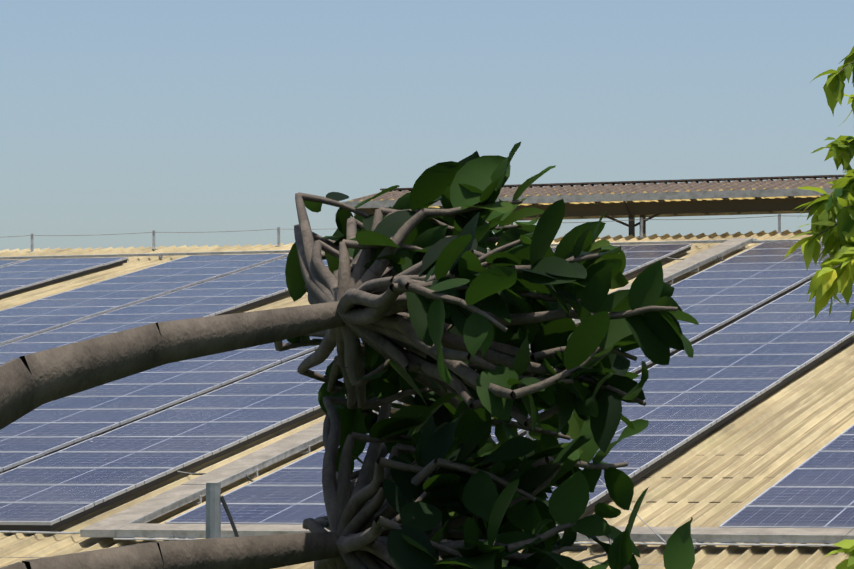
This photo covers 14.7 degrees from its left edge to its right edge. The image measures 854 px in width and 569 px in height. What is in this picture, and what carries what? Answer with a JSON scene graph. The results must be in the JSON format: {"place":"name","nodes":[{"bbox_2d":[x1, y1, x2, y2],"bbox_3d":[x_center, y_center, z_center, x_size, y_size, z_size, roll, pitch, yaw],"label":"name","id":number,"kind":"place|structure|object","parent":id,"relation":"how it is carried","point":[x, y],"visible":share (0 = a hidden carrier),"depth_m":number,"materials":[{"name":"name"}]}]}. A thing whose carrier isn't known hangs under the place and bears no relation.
{"place":"outdoors","nodes":[
{"label":"outdoors","id":0,"kind":"place"},
{"bbox_2d":[8,344,665,564],"bbox_3d":[-4.468,1.666,32.323,14.870,2.185,1.279,-1,-3,20],"label":"cctv pole","id":1,"kind":"object","parent":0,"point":[610,540],"visible":0.08,"depth_m":29.77,"materials":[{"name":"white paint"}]},
{"bbox_2d":[0,0,853,250],"label":"sky","id":2,"kind":"structure","parent":0,"point":[119,117],"materials":[{"name":"blue"}]},
{"label":"ground surface","id":3,"kind":"structure","parent":0,"visible":0},
{"bbox_2d":[206,483,238,538],"bbox_3d":[-0.787,4.155,12.186,0.148,6.833,0.152,-1,-3,20],"label":"post","id":4,"kind":"object","parent":3,"relation":"on","point":[214,498],"visible":0.52,"depth_m":12.38,"materials":[{"name":"grey metal"}]},
{"bbox_2d":[0,142,698,568],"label":"broadleaf tree","id":5,"kind":"object","parent":3,"relation":"on","point":[446,316],"visible":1,"depth_m":4.54,"materials":[{"name":"green plant"}]},
{"bbox_2d":[273,295,740,502],"bbox_3d":[-2.002,3.964,46.026,40.000,10.816,29.067,-1,-3,20],"label":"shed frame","id":6,"kind":"object","parent":3,"relation":"on","point":[668,477],"depth_m":33.37,"materials":[{"name":"grey metal"}]},
{"bbox_2d":[0,229,853,568],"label":"roof sheets","id":7,"kind":"object","parent":6,"relation":"on","point":[758,447],"visible":0.08,"depth_m":35.68,"materials":[{"name":"beige metal"}]},
{"bbox_2d":[0,256,724,533],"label":"roof cables","id":8,"kind":"object","parent":7,"relation":"on","point":[46,532],"visible":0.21,"depth_m":33.24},
{"bbox_2d":[9,214,782,252],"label":"ridge lifeline","id":9,"kind":"object","parent":7,"relation":"on","point":[153,232],"visible":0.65,"depth_m":61.14,"materials":[{"name":"metal"}]},
{"bbox_2d":[0,241,853,530],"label":"solar panels","id":10,"kind":"object","parent":7,"relation":"on","point":[759,331],"visible":0.58,"depth_m":40.98,"materials":[{"name":"blue glass"}]},
{"bbox_2d":[0,237,853,548],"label":"cable trays","id":11,"kind":"object","parent":7,"relation":"on","point":[134,521],"visible":0.4,"depth_m":33.20,"materials":[{"name":"metal"}]},
{"bbox_2d":[343,175,852,236],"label":"canopy roof","id":12,"kind":"structure","parent":7,"relation":"on","point":[631,200],"depth_m":59.38,"materials":[{"name":"beige metal"}]},
{"bbox_2d":[784,46,853,568],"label":"mango tree","id":13,"kind":"object","parent":3,"relation":"on","point":[833,277],"visible":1,"depth_m":17.63,"materials":[{"name":"green plant"}]}
]}

